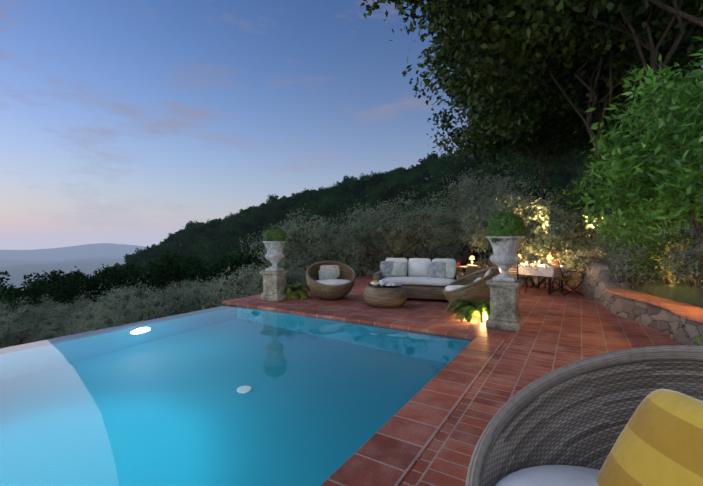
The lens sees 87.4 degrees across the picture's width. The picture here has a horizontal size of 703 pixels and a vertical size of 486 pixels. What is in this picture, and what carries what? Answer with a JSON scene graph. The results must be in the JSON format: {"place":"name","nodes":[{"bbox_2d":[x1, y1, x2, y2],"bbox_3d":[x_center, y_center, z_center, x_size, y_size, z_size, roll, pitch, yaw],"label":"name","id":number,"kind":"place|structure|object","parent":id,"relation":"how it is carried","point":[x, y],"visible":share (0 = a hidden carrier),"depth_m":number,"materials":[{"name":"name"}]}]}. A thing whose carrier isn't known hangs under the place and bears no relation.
{"place":"outdoors","nodes":[
{"label":"outdoors","id":0,"kind":"place"},
{"bbox_2d":[0,162,702,307],"bbox_3d":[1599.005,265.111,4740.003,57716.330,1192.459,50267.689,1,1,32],"label":"ground","id":1,"kind":"structure","parent":0,"point":[87,259],"depth_m":4166.60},
{"bbox_2d":[0,295,12,316],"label":"shrub","id":2,"kind":"object","parent":1,"relation":"on","point":[2,306],"visible":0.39,"depth_m":38.29,"materials":[{"name":"green plant"}]},
{"bbox_2d":[0,270,15,294],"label":"tree","id":3,"kind":"object","parent":1,"relation":"on","point":[3,277],"visible":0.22,"depth_m":52.81,"materials":[{"name":"green plant"}]},
{"bbox_2d":[0,319,37,347],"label":"shrub","id":4,"kind":"object","parent":1,"relation":"on","point":[9,338],"visible":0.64,"depth_m":21.94,"materials":[{"name":"green plant"}]},
{"bbox_2d":[0,282,41,331],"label":"tree","id":5,"kind":"object","parent":1,"relation":"on","point":[9,298],"visible":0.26,"depth_m":47.58,"materials":[{"name":"green plant"}]},
{"bbox_2d":[0,295,63,342],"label":"shrub","id":6,"kind":"object","parent":1,"relation":"on","point":[26,313],"visible":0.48,"depth_m":30.26,"materials":[{"name":"green plant"}]},
{"bbox_2d":[11,295,71,334],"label":"shrub","id":7,"kind":"object","parent":1,"relation":"on","point":[50,304],"visible":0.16,"depth_m":43.45,"materials":[{"name":"green plant"}]},
{"bbox_2d":[13,275,72,305],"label":"tree","id":8,"kind":"object","parent":1,"relation":"on","point":[47,284],"visible":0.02,"depth_m":55.63,"materials":[{"name":"green plant"}]},
{"bbox_2d":[12,313,82,344],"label":"shrub","id":9,"kind":"object","parent":1,"relation":"on","point":[47,333],"visible":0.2,"depth_m":22.52,"materials":[{"name":"green plant"}]},
{"bbox_2d":[18,281,80,310],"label":"tree","id":10,"kind":"object","parent":1,"relation":"on","point":[38,292],"visible":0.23,"depth_m":49.34,"materials":[{"name":"green plant"}]},
{"bbox_2d":[16,266,90,291],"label":"tree","id":11,"kind":"object","parent":1,"relation":"on","point":[55,275],"visible":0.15,"depth_m":59.75,"materials":[{"name":"green plant"}]},
{"bbox_2d":[27,290,103,333],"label":"shrub","id":12,"kind":"object","parent":1,"relation":"on","point":[64,313],"visible":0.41,"depth_m":32.08,"materials":[{"name":"green plant"}]},
{"bbox_2d":[49,272,109,318],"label":"tree","id":13,"kind":"object","parent":1,"relation":"on","point":[71,291],"visible":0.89,"depth_m":48.69,"materials":[{"name":"green plant"}]},
{"bbox_2d":[53,299,159,337],"bbox_3d":[-7.254,3.573,10.723,3.272,3.644,3.272,0,1,4],"label":"shrub","id":14,"kind":"object","parent":1,"relation":"on","point":[107,321],"visible":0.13,"depth_m":10.78,"materials":[{"name":"green plant"}]},
{"bbox_2d":[87,277,134,308],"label":"tree","id":15,"kind":"object","parent":1,"relation":"on","point":[111,283],"visible":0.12,"depth_m":53.69,"materials":[{"name":"green plant"}]},
{"bbox_2d":[84,269,148,299],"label":"tree","id":16,"kind":"object","parent":1,"relation":"on","point":[115,277],"visible":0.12,"depth_m":61.62,"materials":[{"name":"green plant"}]},
{"bbox_2d":[93,263,144,277],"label":"tree","id":17,"kind":"object","parent":1,"relation":"on","point":[128,267],"visible":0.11,"depth_m":69.85,"materials":[{"name":"green plant"}]},
{"bbox_2d":[62,273,180,332],"bbox_3d":[-8.525,4.008,14.766,4.888,5.749,4.936,0,1,27],"label":"shrub","id":18,"kind":"object","parent":1,"relation":"on","point":[116,301],"visible":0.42,"depth_m":14.25,"materials":[{"name":"green plant"}]},
{"bbox_2d":[145,246,164,257],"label":"tree","id":19,"kind":"object","parent":1,"relation":"on","point":[154,252],"visible":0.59,"depth_m":335.07,"materials":[{"name":"green plant"}]},
{"bbox_2d":[131,256,207,293],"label":"tree","id":20,"kind":"object","parent":1,"relation":"on","point":[159,274],"visible":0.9,"depth_m":52.74,"materials":[{"name":"green plant"}]},
{"bbox_2d":[140,248,209,280],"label":"tree","id":21,"kind":"object","parent":1,"relation":"on","point":[195,260],"visible":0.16,"depth_m":62.42,"materials":[{"name":"green plant"}]},
{"bbox_2d":[130,277,230,321],"bbox_3d":[-6.105,3.546,13.614,4.231,4.462,4.232,0,1,-22],"label":"shrub","id":22,"kind":"object","parent":1,"relation":"on","point":[174,307],"visible":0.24,"depth_m":13.09,"materials":[{"name":"green plant"}]},
{"bbox_2d":[178,278,212,299],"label":"shrub","id":23,"kind":"object","parent":1,"relation":"on","point":[186,284],"visible":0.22,"depth_m":44.71,"materials":[{"name":"green plant"}]},
{"bbox_2d":[178,283,235,312],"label":"shrub","id":24,"kind":"object","parent":1,"relation":"on","point":[192,303],"visible":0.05,"depth_m":14.22,"materials":[{"name":"green plant"}]},
{"bbox_2d":[209,250,240,276],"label":"tree","id":25,"kind":"object","parent":1,"relation":"on","point":[224,258],"visible":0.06,"depth_m":65.62,"materials":[{"name":"green plant"}]},
{"bbox_2d":[207,253,269,282],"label":"tree","id":26,"kind":"object","parent":1,"relation":"on","point":[236,260],"visible":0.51,"depth_m":59.42,"materials":[{"name":"green plant"}]},
{"bbox_2d":[181,256,306,313],"bbox_3d":[-2.885,2.411,12.840,4.278,4.293,4.648,0,1,14],"label":"shrub","id":27,"kind":"object","parent":1,"relation":"on","point":[215,289],"visible":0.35,"depth_m":12.14,"materials":[{"name":"green plant"}]},
{"bbox_2d":[224,245,263,255],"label":"tree","id":28,"kind":"object","parent":1,"relation":"on","point":[233,250],"visible":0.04,"depth_m":74.35,"materials":[{"name":"green plant"}]},
{"bbox_2d":[226,258,266,289],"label":"wood tree","id":29,"kind":"object","parent":1,"relation":"on","point":[243,271],"visible":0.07,"depth_m":57.83,"materials":[{"name":"green plant"}]},
{"bbox_2d":[244,229,260,249],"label":"tree","id":30,"kind":"object","parent":1,"relation":"on","point":[255,232],"visible":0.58,"depth_m":275.60,"materials":[{"name":"green plant"}]},
{"bbox_2d":[246,256,307,289],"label":"shrub","id":31,"kind":"object","parent":1,"relation":"on","point":[297,269],"visible":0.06,"depth_m":22.67,"materials":[{"name":"green plant"}]},
{"bbox_2d":[239,203,375,281],"bbox_3d":[-1.907,1.089,15.082,5.346,5.572,4.920,0,1,-29],"label":"olive tree","id":32,"kind":"object","parent":1,"relation":"on","point":[295,237],"visible":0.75,"depth_m":14.35,"materials":[{"name":"green plant"}]},
{"bbox_2d":[329,209,346,222],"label":"tree","id":33,"kind":"object","parent":1,"relation":"on","point":[338,216],"visible":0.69,"depth_m":229.97,"materials":[{"name":"green plant"}]},
{"bbox_2d":[336,183,353,197],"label":"tree","id":34,"kind":"object","parent":1,"relation":"on","point":[341,190],"visible":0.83,"depth_m":280.74,"materials":[{"name":"green plant"}]},
{"bbox_2d":[338,175,355,185],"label":"tree","id":35,"kind":"object","parent":1,"relation":"on","point":[347,180],"visible":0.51,"depth_m":310.72,"materials":[{"name":"green plant"}]},
{"bbox_2d":[298,214,414,276],"bbox_3d":[0.299,1.364,17.227,5.227,5.543,5.800,0,1,26],"label":"olive tree","id":36,"kind":"object","parent":1,"relation":"on","point":[369,264],"visible":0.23,"depth_m":16.37,"materials":[{"name":"green plant"}]},
{"bbox_2d":[352,180,368,189],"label":"tree","id":37,"kind":"object","parent":1,"relation":"on","point":[358,185],"visible":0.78,"depth_m":279.07,"materials":[{"name":"green plant"}]},
{"bbox_2d":[382,169,400,182],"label":"tree","id":38,"kind":"object","parent":1,"relation":"on","point":[391,176],"visible":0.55,"depth_m":274.10,"materials":[{"name":"green plant"}]},
{"bbox_2d":[333,186,455,270],"bbox_3d":[1.785,0.470,15.377,5.291,5.593,5.342,0,1,12],"label":"olive tree","id":39,"kind":"object","parent":1,"relation":"on","point":[393,229],"visible":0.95,"depth_m":14.53,"materials":[{"name":"green plant"}]},
{"bbox_2d":[395,195,416,207],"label":"tree","id":40,"kind":"object","parent":1,"relation":"on","point":[405,198],"visible":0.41,"depth_m":220.65,"materials":[{"name":"green plant"}]},
{"bbox_2d":[407,182,423,202],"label":"tree","id":41,"kind":"object","parent":1,"relation":"on","point":[415,189],"visible":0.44,"depth_m":231.01,"materials":[{"name":"green plant"}]},
{"bbox_2d":[413,186,438,203],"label":"tree","id":42,"kind":"object","parent":1,"relation":"on","point":[426,190],"visible":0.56,"depth_m":215.40,"materials":[{"name":"green plant"}]},
{"bbox_2d":[413,230,444,258],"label":"olive tree","id":43,"kind":"object","parent":1,"relation":"on","point":[433,248],"visible":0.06,"depth_m":29.33,"materials":[{"name":"green plant"}]},
{"bbox_2d":[377,191,485,259],"bbox_3d":[3.883,0.279,19.336,6.424,5.994,6.557,0,1,-25],"label":"olive tree","id":44,"kind":"object","parent":1,"relation":"on","point":[437,221],"visible":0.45,"depth_m":18.49,"materials":[{"name":"green plant"}]},
{"bbox_2d":[423,151,439,160],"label":"tree","id":45,"kind":"object","parent":1,"relation":"on","point":[433,155],"visible":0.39,"depth_m":298.58,"materials":[{"name":"green plant"}]},
{"bbox_2d":[424,181,444,193],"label":"tree","id":46,"kind":"object","parent":1,"relation":"on","point":[433,186],"visible":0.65,"depth_m":220.47,"materials":[{"name":"green plant"}]},
{"bbox_2d":[419,241,463,261],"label":"olive tree","id":47,"kind":"object","parent":1,"relation":"on","point":[451,255],"visible":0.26,"depth_m":47.68,"materials":[{"name":"green plant"}]},
{"bbox_2d":[436,190,455,202],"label":"tree","id":48,"kind":"object","parent":1,"relation":"on","point":[442,195],"visible":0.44,"depth_m":202.53,"materials":[{"name":"green plant"}]},
{"bbox_2d":[437,177,456,189],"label":"tree","id":49,"kind":"object","parent":1,"relation":"on","point":[445,181],"visible":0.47,"depth_m":219.40,"materials":[{"name":"green plant"}]},
{"bbox_2d":[432,205,483,271],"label":"olive tree","id":50,"kind":"object","parent":1,"relation":"on","point":[460,261],"visible":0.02,"depth_m":32.70,"materials":[{"name":"green plant"}]},
{"bbox_2d":[236,272,680,485],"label":"terrace paving","id":51,"kind":"structure","parent":1,"relation":"on","point":[558,329],"depth_m":5.46,"materials":[{"name":"tile"}]},
{"bbox_2d":[260,226,288,301],"bbox_3d":[-1.900,0.490,9.105,0.610,1.836,0.610,0,1,24],"label":"pedestal urn","id":52,"kind":"object","parent":51,"relation":"on","point":[274,275],"visible":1,"depth_m":8.93,"materials":[{"name":"stone"}]},
{"bbox_2d":[283,282,310,299],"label":"fern","id":53,"kind":"object","parent":51,"relation":"on","point":[293,291],"visible":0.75,"depth_m":9.24,"materials":[{"name":"green plant"}]},
{"bbox_2d":[306,261,355,299],"bbox_3d":[-0.521,0.940,9.306,1.259,0.930,1.220,0,1,-14],"label":"bowl chair","id":54,"kind":"object","parent":51,"relation":"on","point":[330,280],"visible":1,"depth_m":9.16,"materials":[{"name":"wicker"}]},
{"bbox_2d":[363,280,406,307],"bbox_3d":[0.765,1.134,8.385,1.000,0.570,1.000,1,1,32],"label":"coffee table","id":55,"kind":"object","parent":51,"relation":"on","point":[380,294],"visible":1,"depth_m":8.01,"materials":[{"name":"brown wicker"}]},
{"bbox_2d":[374,258,462,299],"bbox_3d":[1.703,0.904,9.335,2.150,1.002,0.950,0,1,15],"label":"wicker sofa","id":56,"kind":"object","parent":51,"relation":"on","point":[421,278],"visible":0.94,"depth_m":9.19,"materials":[{"name":"white fabric"}]},
{"bbox_2d":[444,298,489,323],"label":"fern","id":57,"kind":"object","parent":51,"relation":"on","point":[468,310],"visible":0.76,"depth_m":6.92,"materials":[{"name":"green plant"}]},
{"bbox_2d":[442,267,499,309],"bbox_3d":[2.561,0.962,7.817,1.220,0.930,1.258,0,1,9],"label":"bowl chair","id":58,"kind":"object","parent":51,"relation":"on","point":[473,287],"visible":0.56,"depth_m":7.36,"materials":[{"name":"wicker"}]},
{"bbox_2d":[466,265,477,274],"bbox_3d":[3.604,1.020,11.003,0.300,0.720,0.300,1,1,32],"label":"side table","id":59,"kind":"object","parent":51,"relation":"on","point":[470,269],"visible":0.45,"depth_m":10.88,"materials":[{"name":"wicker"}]},
{"bbox_2d":[469,258,488,270],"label":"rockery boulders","id":60,"kind":"object","parent":51,"relation":"on","point":[482,265],"visible":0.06,"depth_m":14.60,"materials":[{"name":"stone"}]},
{"bbox_2d":[486,211,526,331],"bbox_3d":[2.648,0.445,6.329,0.681,2.007,0.694,1,1,32],"label":"pedestal urn","id":61,"kind":"object","parent":51,"relation":"on","point":[506,232],"visible":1,"depth_m":6.16,"materials":[{"name":"stone"}]},
{"bbox_2d":[509,263,526,293],"bbox_3d":[4.570,0.951,10.293,0.504,0.879,0.445,-1,1,-34],"label":"slat chair","id":62,"kind":"object","parent":51,"relation":"on","point":[514,269],"visible":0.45,"depth_m":10.10,"materials":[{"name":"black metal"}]},
{"bbox_2d":[499,258,570,294],"bbox_3d":[5.235,0.903,10.622,0.955,0.966,1.654,-1,1,-34],"label":"dining table","id":63,"kind":"object","parent":51,"relation":"on","point":[549,272],"visible":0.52,"depth_m":10.07,"materials":[{"name":"white fabric"}]},
{"bbox_2d":[538,259,560,290],"bbox_3d":[5.900,0.942,10.953,0.504,0.879,0.445,-1,1,-34],"label":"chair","id":64,"kind":"object","parent":51,"relation":"on","point":[552,283],"visible":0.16,"depth_m":10.98,"materials":[{"name":"black metal"}]},
{"bbox_2d":[547,261,583,295],"bbox_3d":[5.758,0.926,9.929,0.698,0.922,0.568,0,1,0],"label":"iron armchair","id":65,"kind":"object","parent":51,"relation":"on","point":[562,277],"visible":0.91,"depth_m":9.74,"materials":[{"name":"black metal"}]},
{"bbox_2d":[465,345,702,485],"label":"bowl chair","id":66,"kind":"object","parent":51,"relation":"on","point":[629,417],"visible":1,"depth_m":1.76,"materials":[{"name":"grey wicker"}]},
{"bbox_2d":[455,160,474,172],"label":"tree","id":67,"kind":"object","parent":1,"relation":"on","point":[461,163],"visible":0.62,"depth_m":239.62,"materials":[{"name":"green plant"}]},
{"bbox_2d":[444,232,492,269],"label":"wood tree","id":68,"kind":"object","parent":1,"relation":"on","point":[486,250],"visible":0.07,"depth_m":56.36,"materials":[{"name":"green plant"}]},
{"bbox_2d":[466,168,489,182],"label":"tree","id":69,"kind":"object","parent":1,"relation":"on","point":[481,175],"visible":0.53,"depth_m":212.62,"materials":[{"name":"green plant"}]},
{"bbox_2d":[469,161,493,186],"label":"tree","id":70,"kind":"object","parent":1,"relation":"on","point":[485,165],"visible":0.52,"depth_m":218.07,"materials":[{"name":"green plant"}]},
{"bbox_2d":[428,165,543,268],"bbox_3d":[7.230,-0.612,20.928,6.770,7.553,6.771,0,1,14],"label":"olive tree","id":71,"kind":"object","parent":1,"relation":"on","point":[466,190],"visible":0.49,"depth_m":20.11,"materials":[{"name":"green plant"}]},
{"bbox_2d":[438,176,538,239],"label":"olive tree","id":72,"kind":"object","parent":1,"relation":"on","point":[529,203],"visible":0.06,"depth_m":24.38,"materials":[{"name":"green plant"}]},
{"bbox_2d":[491,165,513,178],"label":"tree","id":73,"kind":"object","parent":1,"relation":"on","point":[497,171],"visible":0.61,"depth_m":196.50,"materials":[{"name":"green plant"}]},
{"bbox_2d":[483,179,551,253],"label":"tree","id":74,"kind":"object","parent":1,"relation":"on","point":[529,191],"visible":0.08,"depth_m":51.98,"materials":[{"name":"green plant"}]},
{"bbox_2d":[345,0,702,45],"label":"oak tree","id":75,"kind":"object","parent":1,"relation":"on","point":[431,6],"visible":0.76,"depth_m":14.26,"materials":[{"name":"green plant"}]},
{"bbox_2d":[513,170,539,183],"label":"tree","id":76,"kind":"object","parent":1,"relation":"on","point":[531,176],"visible":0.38,"depth_m":174.82,"materials":[{"name":"green plant"}]},
{"bbox_2d":[453,188,601,288],"bbox_3d":[5.424,0.755,11.591,4.117,5.121,4.705,1,1,32],"label":"olive tree","id":77,"kind":"object","parent":1,"relation":"on","point":[551,233],"visible":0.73,"depth_m":10.98,"materials":[{"name":"green plant"}]},
{"bbox_2d":[382,0,702,219],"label":"oak tree","id":78,"kind":"object","parent":1,"relation":"on","point":[650,47],"visible":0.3,"depth_m":16.31,"materials":[{"name":"green plant"}]},
{"bbox_2d":[525,167,560,181],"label":"tree","id":79,"kind":"object","parent":1,"relation":"on","point":[549,175],"visible":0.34,"depth_m":172.95,"materials":[{"name":"green plant"}]},
{"bbox_2d":[522,186,568,225],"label":"tree","id":80,"kind":"object","parent":1,"relation":"on","point":[539,191],"visible":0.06,"depth_m":52.48,"materials":[{"name":"green plant"}]},
{"bbox_2d":[402,0,702,234],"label":"oak tree","id":81,"kind":"object","parent":1,"relation":"on","point":[553,20],"visible":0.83,"depth_m":17.14,"materials":[{"name":"green plant"}]},
{"bbox_2d":[426,48,679,200],"bbox_3d":[13.854,-7.945,27.004,15.979,17.376,15.702,1,1,32],"label":"oak tree","id":82,"kind":"object","parent":1,"relation":"on","point":[548,139],"visible":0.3,"depth_m":26.89,"materials":[{"name":"green plant"}]},
{"bbox_2d":[547,176,573,188],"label":"tree","id":83,"kind":"object","parent":1,"relation":"on","point":[559,181],"visible":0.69,"depth_m":169.41,"materials":[{"name":"green plant"}]},
{"bbox_2d":[531,182,593,237],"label":"shrub","id":84,"kind":"object","parent":1,"relation":"on","point":[554,188],"visible":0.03,"depth_m":17.93,"materials":[{"name":"green plant"}]},
{"bbox_2d":[526,180,603,241],"bbox_3d":[8.866,-1.256,14.798,3.245,2.517,2.926,1,1,32],"label":"shrub","id":85,"kind":"object","parent":1,"relation":"on","point":[559,198],"visible":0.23,"depth_m":14.26,"materials":[{"name":"green plant"}]},
{"bbox_2d":[502,87,665,237],"bbox_3d":[22.045,-9.590,35.893,18.720,19.088,15.598,-1,1,-34],"label":"oak tree","id":86,"kind":"object","parent":1,"relation":"on","point":[588,151],"depth_m":37.15,"materials":[{"name":"green plant"}]},
{"bbox_2d":[526,242,652,271],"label":"shrub","id":87,"kind":"object","parent":1,"relation":"on","point":[593,254],"visible":0.04,"depth_m":11.79,"materials":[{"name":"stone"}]},
{"bbox_2d":[488,252,702,345],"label":"retaining wall","id":88,"kind":"structure","parent":1,"relation":"on","point":[679,329],"depth_m":7.36,"materials":[{"name":"stone"}]},
{"bbox_2d":[606,288,702,322],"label":"wall coping tiles","id":89,"kind":"object","parent":88,"relation":"on","point":[689,311],"depth_m":6.09,"materials":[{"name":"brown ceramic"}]},
{"bbox_2d":[562,183,630,235],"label":"shrub","id":90,"kind":"object","parent":1,"relation":"on","point":[584,218],"visible":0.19,"depth_m":13.09,"materials":[{"name":"green plant"}]},
{"bbox_2d":[514,17,702,140],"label":"oak tree","id":91,"kind":"object","parent":1,"relation":"on","point":[700,67],"depth_m":24.06,"materials":[{"name":"green plant"}]},
{"bbox_2d":[527,5,702,94],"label":"oak tree","id":92,"kind":"object","parent":1,"relation":"on","point":[695,67],"visible":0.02,"depth_m":20.56,"materials":[{"name":"green plant"}]},
{"bbox_2d":[580,208,658,264],"bbox_3d":[7.602,-0.189,10.439,2.168,1.861,2.110,1,1,32],"label":"silver shrub","id":93,"kind":"object","parent":1,"relation":"on","point":[599,236],"visible":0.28,"depth_m":10.59,"materials":[{"name":"green plant"}]},
{"bbox_2d":[590,231,648,264],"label":"shrub","id":94,"kind":"object","parent":1,"relation":"on","point":[608,249],"visible":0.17,"depth_m":9.50,"materials":[{"name":"green plant"}]},
{"bbox_2d":[601,239,663,288],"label":"shrub","id":95,"kind":"object","parent":1,"relation":"on","point":[631,272],"visible":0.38,"depth_m":7.58,"materials":[{"name":"green plant"}]},
{"bbox_2d":[566,37,702,251],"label":"laurel bush","id":96,"kind":"object","parent":1,"relation":"on","point":[669,179],"visible":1,"depth_m":5.33,"materials":[{"name":"green plant"}]},
{"bbox_2d":[584,168,697,220],"bbox_3d":[9.511,-1.720,11.989,3.486,2.593,2.974,0,1,15],"label":"shrub","id":97,"kind":"object","parent":1,"relation":"on","point":[612,191],"visible":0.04,"depth_m":11.95,"materials":[{"name":"green plant"}]},
{"bbox_2d":[616,234,669,279],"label":"wall top shrub","id":98,"kind":"object","parent":1,"relation":"on","point":[657,237],"visible":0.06,"depth_m":7.69,"materials":[{"name":"green plant"}]},
{"bbox_2d":[610,220,679,254],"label":"shrub","id":99,"kind":"object","parent":1,"relation":"on","point":[634,237],"visible":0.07,"depth_m":8.67,"materials":[{"name":"green plant"}]},
{"bbox_2d":[626,229,695,283],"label":"wall top shrub","id":100,"kind":"object","parent":1,"relation":"on","point":[651,248],"visible":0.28,"depth_m":6.97,"materials":[{"name":"green plant"}]},
{"bbox_2d":[623,230,700,283],"bbox_3d":[5.985,0.263,6.923,1.720,1.051,1.599,1,1,32],"label":"shrub","id":101,"kind":"object","parent":1,"relation":"on","point":[649,265],"visible":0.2,"depth_m":6.91,"materials":[{"name":"green plant"}]},
{"bbox_2d":[626,60,702,202],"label":"tree","id":102,"kind":"object","parent":1,"relation":"on","point":[627,129],"visible":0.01,"depth_m":9.84,"materials":[{"name":"green plant"}]},
{"bbox_2d":[640,219,702,245],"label":"shrub","id":103,"kind":"object","parent":1,"relation":"on","point":[689,232],"visible":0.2,"depth_m":7.60,"materials":[{"name":"green plant"}]},
{"bbox_2d":[650,238,701,287],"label":"wall top shrub","id":104,"kind":"object","parent":1,"relation":"on","point":[691,284],"visible":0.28,"depth_m":6.43,"materials":[{"name":"green plant"}]},
{"bbox_2d":[654,233,702,287],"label":"shrub","id":105,"kind":"object","parent":1,"relation":"on","point":[675,251],"visible":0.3,"depth_m":6.21,"materials":[{"name":"green plant"}]},
{"bbox_2d":[659,236,702,296],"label":"wall top shrub","id":106,"kind":"object","parent":1,"relation":"on","point":[694,271],"visible":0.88,"depth_m":5.89,"materials":[{"name":"green plant"}]},
{"bbox_2d":[0,0,702,249],"label":"sky","id":107,"kind":"structure","parent":0,"point":[129,122],"materials":[{"name":"blue"}]},
{"bbox_2d":[222,299,509,485],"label":"pool coping","id":108,"kind":"object","parent":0,"point":[391,451],"visible":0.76,"depth_m":3.33,"materials":[{"name":"red tile"}]},
{"bbox_3d":[-5.830,2.842,-1.092,6.050,2.433,19.950,1,1,32],"label":"pool","id":109,"kind":"object","parent":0,"visible":0},
{"bbox_2d":[0,305,473,485],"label":"pool water","id":110,"kind":"structure","parent":109,"relation":"in","point":[230,395],"depth_m":3.70,"materials":[{"name":"blue liquid"}]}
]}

